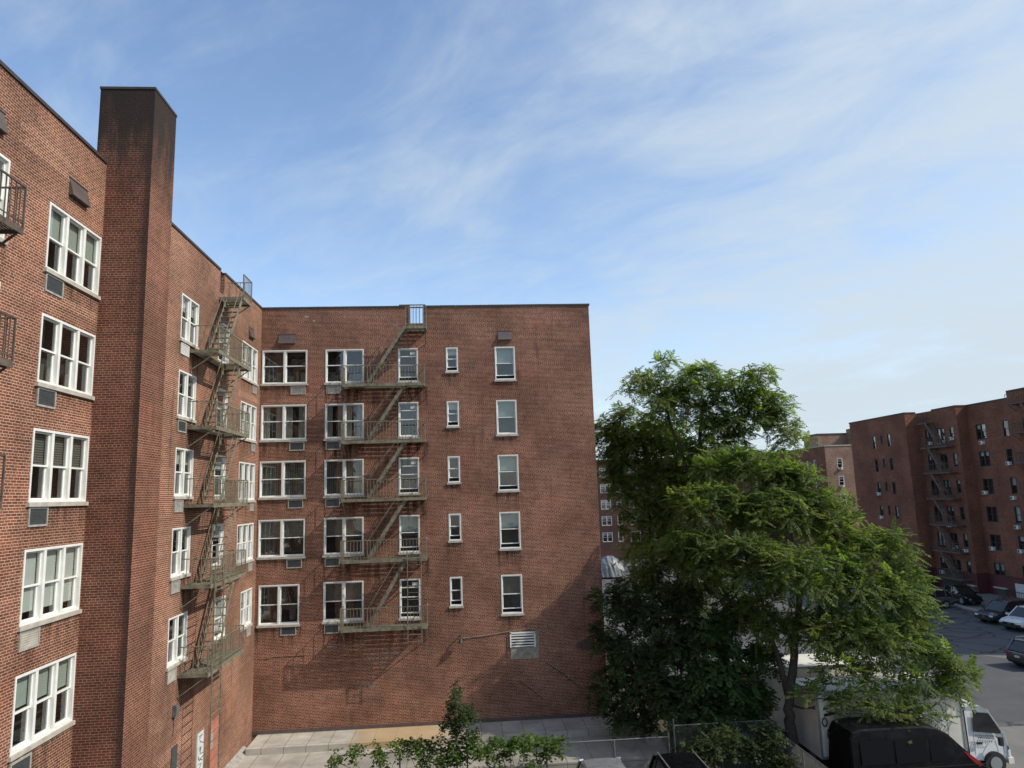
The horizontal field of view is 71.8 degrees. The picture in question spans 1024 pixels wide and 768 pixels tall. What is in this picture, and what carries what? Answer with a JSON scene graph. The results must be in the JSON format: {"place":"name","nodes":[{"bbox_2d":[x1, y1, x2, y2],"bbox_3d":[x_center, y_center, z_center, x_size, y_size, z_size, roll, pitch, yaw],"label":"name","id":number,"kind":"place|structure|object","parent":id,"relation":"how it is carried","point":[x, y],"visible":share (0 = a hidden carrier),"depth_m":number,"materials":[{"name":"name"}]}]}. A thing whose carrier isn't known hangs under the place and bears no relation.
{"place":"outdoors","nodes":[
{"label":"outdoors","id":0,"kind":"place"},
{"bbox_2d":[237,733,670,767],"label":"yard","id":1,"kind":"structure","parent":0,"point":[307,760],"depth_m":29.56,"materials":[{"name":"concrete"}]},
{"bbox_2d":[224,746,246,767],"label":"yard edge","id":2,"kind":"object","parent":1,"relation":"on","point":[237,759],"visible":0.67,"depth_m":29.70,"materials":[{"name":"beige concrete"}]},
{"bbox_2d":[245,714,654,755],"bbox_3d":[-2.596,15.809,31.995,17.900,0.270,1.900,-1,-9,-4],"label":"yard step","id":3,"kind":"object","parent":1,"relation":"on","point":[289,743],"visible":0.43,"depth_m":31.59,"materials":[{"name":"concrete"}]},
{"bbox_2d":[580,575,721,742],"bbox_3d":[6.268,12.026,31.140,6.716,6.981,4.609,-1,-9,-4],"label":"bush","id":4,"kind":"object","parent":1,"relation":"on","point":[662,686],"visible":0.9,"depth_m":30.75,"materials":[{"name":"green plant"}]},
{"bbox_2d":[0,0,1023,459],"label":"sky","id":5,"kind":"structure","parent":0,"point":[829,194],"materials":[{"name":"blue"}]},
{"bbox_2d":[602,559,1023,767],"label":"parking lot","id":6,"kind":"structure","parent":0,"point":[966,632],"depth_m":54.01,"materials":[{"name":"grey asphalt"}]},
{"bbox_2d":[331,732,669,767],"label":"chain link fence","id":7,"kind":"object","parent":6,"relation":"on","point":[613,745],"visible":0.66,"depth_m":27.84,"materials":[{"name":"metal"}]},
{"bbox_2d":[324,737,412,767],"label":"creeper","id":8,"kind":"object","parent":7,"relation":"attached to","point":[377,754],"visible":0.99,"depth_m":27.03,"materials":[{"name":"green plant"}]},
{"bbox_2d":[397,735,491,767],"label":"creeper","id":9,"kind":"object","parent":7,"relation":"attached to","point":[417,745],"visible":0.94,"depth_m":27.13,"materials":[{"name":"green plant"}]},
{"bbox_2d":[472,729,573,767],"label":"creeper","id":10,"kind":"object","parent":7,"relation":"hanging from","point":[516,742],"visible":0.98,"depth_m":27.38,"materials":[{"name":"green plant"}]},
{"bbox_2d":[576,757,625,767],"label":"parked sedan","id":11,"kind":"object","parent":6,"relation":"on","point":[604,763],"visible":1,"depth_m":26.15,"materials":[{"name":"silver metal"}]},
{"bbox_2d":[601,556,624,578],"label":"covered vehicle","id":12,"kind":"object","parent":6,"relation":"on","point":[608,569],"visible":0.73,"depth_m":93.33,"materials":[{"name":"silver metal"}]},
{"bbox_2d":[648,750,708,767],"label":"parked suv","id":13,"kind":"object","parent":6,"relation":"on","point":[692,759],"visible":1,"depth_m":25.77,"materials":[{"name":"black paint"}]},
{"bbox_2d":[596,458,768,559],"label":"apartment building","id":14,"kind":"structure","parent":6,"relation":"on","point":[610,541],"depth_m":119.45,"materials":[{"name":"brick"}]},
{"bbox_2d":[605,633,761,767],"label":"planting bed","id":15,"kind":"object","parent":6,"relation":"on","point":[661,722],"depth_m":32.47,"materials":[{"name":"green plant"}]},
{"bbox_2d":[594,400,714,714],"bbox_3d":[7.988,8.957,38.486,7.274,16.476,5.415,-6,-10,23],"label":"dense tree","id":16,"kind":"object","parent":15,"relation":"on","point":[627,444],"visible":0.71,"depth_m":38.30,"materials":[{"name":"green plant"}]},
{"bbox_2d":[604,523,742,733],"bbox_3d":[7.881,11.626,33.899,6.774,9.812,4.061,-1,-9,-4],"label":"slim tree","id":17,"kind":"object","parent":15,"relation":"on","point":[654,592],"visible":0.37,"depth_m":34.02,"materials":[{"name":"green plant"}]},
{"bbox_2d":[606,350,818,706],"bbox_3d":[10.498,7.419,36.383,10.829,18.740,4.379,-2,-9,1],"label":"tall tree","id":18,"kind":"object","parent":15,"relation":"on","point":[753,408],"visible":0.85,"depth_m":36.66,"materials":[{"name":"green plant"}]},
{"bbox_2d":[660,584,788,758],"bbox_3d":[9.044,12.295,30.107,6.005,7.264,3.996,-1,-9,-4],"label":"slim tree","id":19,"kind":"object","parent":15,"relation":"on","point":[739,699],"visible":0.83,"depth_m":29.58,"materials":[{"name":"green plant"}]},
{"bbox_2d":[672,718,773,767],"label":"chain link fence","id":20,"kind":"object","parent":6,"relation":"on","point":[701,724],"visible":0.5,"depth_m":28.30,"materials":[{"name":"metal"}]},
{"bbox_2d":[681,720,801,767],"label":"bush","id":21,"kind":"object","parent":6,"relation":"on","point":[724,742],"visible":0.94,"depth_m":26.88,"materials":[{"name":"green plant"}]},
{"bbox_2d":[775,731,826,767],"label":"chain link fence","id":22,"kind":"object","parent":6,"relation":"on","point":[803,757],"visible":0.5,"depth_m":26.23,"materials":[{"name":"metal"}]},
{"bbox_2d":[738,652,889,752],"bbox_3d":[14.575,14.231,31.826,8.020,3.576,2.605,-1,-9,-4],"label":"box truck","id":23,"kind":"object","parent":6,"relation":"on","point":[804,663],"visible":0.03,"depth_m":30.84,"materials":[{"name":"metal"}]},
{"bbox_2d":[648,438,987,767],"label":"leafy tree","id":24,"kind":"object","parent":6,"relation":"on","point":[869,630],"visible":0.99,"depth_m":29.11,"materials":[{"name":"green plant"}]},
{"bbox_2d":[665,653,1023,735],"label":"asphalt patch","id":25,"kind":"object","parent":6,"relation":"on","point":[1001,699],"depth_m":39.14,"materials":[{"name":"grey asphalt"}]},
{"bbox_2d":[1004,636,1023,664],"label":"parked suv","id":26,"kind":"object","parent":25,"relation":"on","point":[1014,652],"visible":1,"depth_m":43.30,"materials":[{"name":"grey paint"}]},
{"bbox_2d":[793,672,1014,767],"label":"box truck","id":27,"kind":"object","parent":6,"relation":"on","point":[979,734],"visible":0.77,"depth_m":27.86,"materials":[{"name":"metal"}]},
{"bbox_2d":[829,715,988,767],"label":"parked van","id":28,"kind":"object","parent":6,"relation":"on","point":[853,743],"visible":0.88,"depth_m":25.54,"materials":[{"name":"black paint"}]},
{"bbox_2d":[896,588,954,608],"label":"parked suv","id":29,"kind":"object","parent":6,"relation":"on","point":[946,597],"visible":0.4,"depth_m":64.05,"materials":[{"name":"grey paint"}]},
{"bbox_2d":[974,597,1023,621],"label":"parked suv","id":30,"kind":"object","parent":6,"relation":"on","point":[995,609],"visible":0.6,"depth_m":56.84,"materials":[{"name":"grey paint"}]},
{"bbox_2d":[999,604,1023,628],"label":"parked suv","id":31,"kind":"object","parent":6,"relation":"on","point":[1014,618],"visible":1,"depth_m":53.89,"materials":[{"name":"white paint"}]},
{"bbox_2d":[752,554,1011,609],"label":"pavement","id":32,"kind":"structure","parent":0,"point":[989,597],"depth_m":67.30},
{"bbox_2d":[849,387,1023,598],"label":"apartment building","id":33,"kind":"structure","parent":32,"relation":"on","point":[890,459],"depth_m":73.77,"materials":[{"name":"red brick"}]},
{"bbox_2d":[927,454,936,470],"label":"window","id":34,"kind":"structure","parent":33,"relation":"in","point":[930,460],"depth_m":77.98,"materials":[{"name":"grey"}]},
{"bbox_2d":[931,480,939,495],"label":"window","id":35,"kind":"structure","parent":33,"relation":"in","point":[934,487],"depth_m":77.60,"materials":[{"name":"grey"}]},
{"bbox_2d":[934,506,942,521],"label":"window","id":36,"kind":"structure","parent":33,"relation":"in","point":[938,514],"depth_m":77.16,"materials":[{"name":"grey"}]},
{"bbox_2d":[937,531,945,547],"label":"window","id":37,"kind":"structure","parent":33,"relation":"in","point":[941,540],"depth_m":76.54,"materials":[{"name":"grey"}]},
{"bbox_2d":[916,414,972,586],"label":"fire escape","id":38,"kind":"object","parent":33,"relation":"attached to","point":[942,551],"visible":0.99,"depth_m":74.84,"materials":[{"name":"metal"}]},
{"bbox_2d":[940,453,948,469],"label":"window","id":39,"kind":"structure","parent":33,"relation":"in","point":[944,458],"depth_m":76.02,"materials":[{"name":"grey"}]},
{"bbox_2d":[943,480,951,495],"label":"window","id":40,"kind":"structure","parent":33,"relation":"in","point":[947,483],"depth_m":75.16,"materials":[{"name":"grey"}]},
{"bbox_2d":[946,506,955,521],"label":"window","id":41,"kind":"structure","parent":33,"relation":"in","point":[950,509],"depth_m":75.09,"materials":[{"name":"grey"}]},
{"bbox_2d":[949,532,958,548],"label":"window","id":42,"kind":"structure","parent":33,"relation":"in","point":[954,537],"depth_m":74.81,"materials":[{"name":"grey"}]},
{"bbox_2d":[975,423,986,439],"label":"window","id":43,"kind":"structure","parent":33,"relation":"in","point":[981,433],"depth_m":72.24,"materials":[{"name":"grey"}]},
{"bbox_2d":[978,450,990,466],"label":"window","id":44,"kind":"structure","parent":33,"relation":"in","point":[984,456],"depth_m":71.82,"materials":[{"name":"grey"}]},
{"bbox_2d":[982,478,994,493],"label":"window","id":45,"kind":"structure","parent":33,"relation":"in","point":[988,485],"depth_m":71.47,"materials":[{"name":"grey"}]},
{"bbox_2d":[986,506,998,522],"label":"window","id":46,"kind":"structure","parent":33,"relation":"in","point":[992,516],"depth_m":71.03,"materials":[{"name":"grey"}]},
{"bbox_2d":[989,534,1001,550],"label":"window","id":47,"kind":"structure","parent":33,"relation":"in","point":[995,539],"depth_m":70.58,"materials":[{"name":"grey"}]},
{"bbox_2d":[993,562,1005,579],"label":"window","id":48,"kind":"structure","parent":33,"relation":"in","point":[999,568],"depth_m":69.98,"materials":[{"name":"grey"}]},
{"bbox_2d":[1002,419,1009,436],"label":"window","id":49,"kind":"structure","parent":33,"relation":"in","point":[1005,426],"depth_m":68.83,"materials":[{"name":"grey"}]},
{"bbox_2d":[1005,448,1013,465],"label":"window","id":50,"kind":"structure","parent":33,"relation":"in","point":[1009,455],"depth_m":68.43,"materials":[{"name":"grey"}]},
{"bbox_2d":[1009,477,1017,493],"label":"window","id":51,"kind":"structure","parent":33,"relation":"in","point":[1013,481],"depth_m":67.91,"materials":[{"name":"grey"}]},
{"bbox_2d":[1004,391,1023,523],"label":"fire escape","id":52,"kind":"object","parent":33,"relation":"attached to","point":[1020,403],"visible":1,"depth_m":66.02,"materials":[{"name":"metal"}]},
{"bbox_2d":[1013,506,1021,523],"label":"window","id":53,"kind":"structure","parent":33,"relation":"in","point":[1017,511],"depth_m":67.43,"materials":[{"name":"grey"}]},
{"bbox_2d":[944,584,984,604],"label":"parked suv","id":54,"kind":"object","parent":32,"relation":"on","point":[963,594],"visible":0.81,"depth_m":65.31,"materials":[{"name":"black paint"}]},
{"bbox_2d":[976,653,1023,767],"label":"pale pavement","id":55,"kind":"structure","parent":0,"point":[1014,735],"depth_m":31.09,"materials":[{"name":"concrete"}]},
{"label":"ground","id":56,"kind":"structure","parent":0,"visible":0},
{"bbox_2d":[0,59,606,767],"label":"apartment building","id":57,"kind":"structure","parent":56,"relation":"on","point":[114,281],"depth_m":31.46,"materials":[{"name":"red brick"}]},
{"bbox_2d":[0,153,10,244],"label":"window","id":58,"kind":"structure","parent":57,"relation":"in","point":[5,163],"depth_m":15.41,"materials":[{"name":"white paint"}]},
{"bbox_2d":[0,168,26,507],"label":"fire escape","id":59,"kind":"object","parent":57,"relation":"attached to","point":[7,226],"visible":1,"depth_m":14.21,"materials":[{"name":"metal"}]},
{"bbox_2d":[7,653,75,761],"bbox_3d":[-11.215,7.425,16.454,0.820,1.720,2.560,-1,-9,-4],"label":"window","id":60,"kind":"structure","parent":57,"relation":"in","point":[43,698],"depth_m":16.75,"materials":[{"name":"white paint"}]},
{"bbox_2d":[17,543,82,631],"bbox_3d":[-11.299,4.774,16.867,0.820,1.750,2.560,-1,-9,-4],"label":"window","id":61,"kind":"structure","parent":57,"relation":"in","point":[51,576],"depth_m":17.06,"materials":[{"name":"white paint"}]},
{"bbox_2d":[26,428,89,506],"bbox_3d":[-11.383,2.088,17.286,0.820,1.790,2.560,-1,-9,-4],"label":"window","id":62,"kind":"structure","parent":57,"relation":"in","point":[59,460],"depth_m":17.61,"materials":[{"name":"white paint"}]},
{"bbox_2d":[35,313,95,399],"bbox_3d":[-11.469,-0.618,17.708,0.820,1.750,2.560,-1,-9,-4],"label":"window","id":63,"kind":"structure","parent":57,"relation":"in","point":[66,355],"depth_m":18.11,"materials":[{"name":"white glass"}]},
{"bbox_2d":[43,201,101,299],"bbox_3d":[-11.555,-3.339,18.132,0.820,1.760,2.560,-1,-9,-4],"label":"window","id":64,"kind":"structure","parent":57,"relation":"in","point":[73,251],"depth_m":18.46,"materials":[{"name":"white glass"}]},
{"bbox_2d":[166,611,187,671],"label":"window","id":65,"kind":"structure","parent":57,"relation":"in","point":[177,625],"depth_m":24.58,"materials":[{"name":"white paint"}]},
{"bbox_2d":[169,526,190,580],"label":"window","id":66,"kind":"structure","parent":57,"relation":"in","point":[180,546],"depth_m":25.18,"materials":[{"name":"white paint"}]},
{"bbox_2d":[173,447,193,498],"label":"window","id":67,"kind":"structure","parent":57,"relation":"in","point":[184,458],"depth_m":25.46,"materials":[{"name":"white paint"}]},
{"bbox_2d":[176,369,196,422],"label":"window","id":68,"kind":"structure","parent":57,"relation":"in","point":[186,381],"depth_m":26.02,"materials":[{"name":"white paint"}]},
{"bbox_2d":[180,293,198,349],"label":"window","id":69,"kind":"structure","parent":57,"relation":"in","point":[189,308],"depth_m":26.16,"materials":[{"name":"white glass"}]},
{"bbox_2d":[197,730,203,767],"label":"sign","id":70,"kind":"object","parent":57,"relation":"in","point":[201,735],"depth_m":25.88,"materials":[{"name":"metal"}]},
{"bbox_2d":[207,715,218,767],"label":"door","id":71,"kind":"structure","parent":57,"relation":"in","point":[216,723],"depth_m":27.28,"materials":[{"name":"red metal"}]},
{"bbox_2d":[177,274,251,767],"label":"fire escape","id":72,"kind":"object","parent":57,"relation":"attached to","point":[209,665],"visible":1,"depth_m":26.59,"materials":[{"name":"paint"}]},
{"bbox_2d":[211,524,223,569],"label":"window","id":73,"kind":"structure","parent":57,"relation":"in","point":[219,526],"depth_m":28.81,"materials":[{"name":"white paint"}]},
{"bbox_2d":[214,454,225,499],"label":"window","id":74,"kind":"structure","parent":57,"relation":"in","point":[219,460],"depth_m":29.22,"materials":[{"name":"white paint"}]},
{"bbox_2d":[214,595,225,642],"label":"window","id":75,"kind":"structure","parent":57,"relation":"in","point":[217,602],"depth_m":28.68,"materials":[{"name":"white paint"}]},
{"bbox_2d":[216,388,227,432],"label":"window","id":76,"kind":"structure","parent":57,"relation":"in","point":[219,394],"depth_m":29.73,"materials":[{"name":"glass"}]},
{"bbox_2d":[218,323,229,362],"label":"window","id":77,"kind":"structure","parent":57,"relation":"in","point":[224,360],"depth_m":30.00,"materials":[{"name":"white paint"}]},
{"bbox_2d":[236,523,253,565],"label":"window","id":78,"kind":"structure","parent":57,"relation":"in","point":[245,532],"depth_m":32.26,"materials":[{"name":"white paint"}]},
{"bbox_2d":[240,588,252,631],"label":"window","id":79,"kind":"structure","parent":57,"relation":"in","point":[246,596],"depth_m":32.19,"materials":[{"name":"white paint"}]},
{"bbox_2d":[238,462,255,502],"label":"window","id":80,"kind":"structure","parent":57,"relation":"in","point":[246,470],"depth_m":32.73,"materials":[{"name":"white paint"}]},
{"bbox_2d":[239,401,256,443],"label":"window","id":81,"kind":"structure","parent":57,"relation":"in","point":[251,409],"depth_m":33.23,"materials":[{"name":"white paint"}]},
{"bbox_2d":[241,340,258,386],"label":"window","id":82,"kind":"structure","parent":57,"relation":"in","point":[251,377],"depth_m":33.57,"materials":[{"name":"white paint"}]},
{"bbox_2d":[256,584,299,627],"bbox_3d":[-10.972,10.469,33.557,1.980,1.920,0.820,-1,-9,-4],"label":"window","id":83,"kind":"structure","parent":57,"relation":"in","point":[278,605],"depth_m":33.78,"materials":[{"name":"white paint"}]},
{"bbox_2d":[256,519,305,559],"bbox_3d":[-10.998,7.441,34.034,2.280,1.850,0.820,-1,-9,-4],"label":"window","id":84,"kind":"structure","parent":57,"relation":"in","point":[281,538],"depth_m":33.92,"materials":[{"name":"grey glass"}]},
{"bbox_2d":[258,460,305,499],"bbox_3d":[-11.064,4.645,34.173,2.280,1.840,0.230,-1,-9,-4],"label":"window","id":85,"kind":"structure","parent":57,"relation":"in","point":[281,479],"depth_m":34.25,"materials":[{"name":"glass"}]},
{"bbox_2d":[259,404,306,442],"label":"window","id":86,"kind":"structure","parent":57,"relation":"in","point":[279,423],"depth_m":34.73,"materials":[{"name":"glass"}]},
{"bbox_2d":[260,350,307,385],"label":"window","id":87,"kind":"structure","parent":57,"relation":"in","point":[279,367],"depth_m":35.61,"materials":[{"name":"glass"}]},
{"bbox_2d":[322,517,364,557],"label":"window","id":88,"kind":"structure","parent":57,"relation":"in","point":[336,530],"depth_m":34.13,"materials":[{"name":"grey glass"}]},
{"bbox_2d":[322,581,364,623],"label":"window","id":89,"kind":"structure","parent":57,"relation":"in","point":[348,594],"depth_m":33.67,"materials":[{"name":"white paint"}]},
{"bbox_2d":[323,403,364,440],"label":"window","id":90,"kind":"structure","parent":57,"relation":"in","point":[335,414],"depth_m":34.95,"materials":[{"name":"glass"}]},
{"bbox_2d":[323,459,364,497],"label":"window","id":91,"kind":"structure","parent":57,"relation":"in","point":[335,471],"depth_m":34.47,"materials":[{"name":"grey glass"}]},
{"bbox_2d":[324,349,364,384],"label":"window","id":92,"kind":"structure","parent":57,"relation":"in","point":[334,358],"depth_m":35.82,"materials":[{"name":"grey glass"}]},
{"bbox_2d":[340,307,427,643],"bbox_3d":[-6.080,4.140,34.042,4.116,15.969,1.018,-1,-9,-4],"label":"fire escape","id":93,"kind":"object","parent":57,"relation":"attached to","point":[369,626],"visible":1,"depth_m":33.60,"materials":[{"name":"paint"}]},
{"bbox_2d":[398,348,418,382],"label":"window","id":94,"kind":"structure","parent":57,"relation":"in","point":[405,355],"depth_m":36.09,"materials":[{"name":"glass"}]},
{"bbox_2d":[398,402,419,438],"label":"window","id":95,"kind":"structure","parent":57,"relation":"in","point":[406,410],"depth_m":35.67,"materials":[{"name":"glass"}]},
{"bbox_2d":[398,457,419,495],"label":"window","id":96,"kind":"structure","parent":57,"relation":"in","point":[408,467],"depth_m":35.23,"materials":[{"name":"glass"}]},
{"bbox_2d":[398,515,420,554],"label":"window","id":97,"kind":"structure","parent":57,"relation":"in","point":[409,525],"depth_m":34.38,"materials":[{"name":"grey glass"}]},
{"bbox_2d":[398,579,420,620],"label":"window","id":98,"kind":"structure","parent":57,"relation":"in","point":[402,582],"depth_m":34.32,"materials":[{"name":"white paint"}]},
{"bbox_2d":[445,347,458,372],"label":"window","id":99,"kind":"structure","parent":57,"relation":"in","point":[451,353],"depth_m":35.75,"materials":[{"name":"glass"}]},
{"bbox_2d":[446,401,459,427],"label":"window","id":100,"kind":"structure","parent":57,"relation":"in","point":[452,406],"depth_m":35.39,"materials":[{"name":"glass"}]},
{"bbox_2d":[447,456,460,484],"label":"window","id":101,"kind":"structure","parent":57,"relation":"in","point":[453,461],"depth_m":35.43,"materials":[{"name":"white paint"}]},
{"bbox_2d":[448,513,462,542],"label":"window","id":102,"kind":"structure","parent":57,"relation":"in","point":[454,519],"depth_m":34.49,"materials":[{"name":"white paint"}]},
{"bbox_2d":[449,577,463,607],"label":"window","id":103,"kind":"structure","parent":57,"relation":"in","point":[456,595],"depth_m":34.46,"materials":[{"name":"white paint"}]},
{"bbox_2d":[494,346,516,381],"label":"window","id":104,"kind":"structure","parent":57,"relation":"in","point":[504,356],"depth_m":36.00,"materials":[{"name":"glass"}]},
{"bbox_2d":[496,400,517,436],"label":"window","id":105,"kind":"structure","parent":57,"relation":"in","point":[506,410],"depth_m":35.59,"materials":[{"name":"glass"}]},
{"bbox_2d":[497,455,519,492],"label":"window","id":106,"kind":"structure","parent":57,"relation":"in","point":[508,471],"depth_m":35.16,"materials":[{"name":"grey glass"}]},
{"bbox_2d":[499,511,521,550],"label":"window","id":107,"kind":"structure","parent":57,"relation":"in","point":[509,522],"depth_m":34.74,"materials":[{"name":"grey glass"}]},
{"bbox_2d":[501,574,523,615],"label":"window","id":108,"kind":"structure","parent":57,"relation":"in","point":[511,585],"depth_m":34.27,"materials":[{"name":"white paint"}]},
{"bbox_2d":[438,679,482,767],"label":"sapling","id":109,"kind":"object","parent":56,"relation":"on","point":[459,717],"visible":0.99,"depth_m":27.26,"materials":[{"name":"green plant"}]},
{"bbox_2d":[764,429,860,558],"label":"apartment building","id":110,"kind":"structure","parent":56,"relation":"on","point":[831,453],"depth_m":110.25,"materials":[{"name":"brown brick"}]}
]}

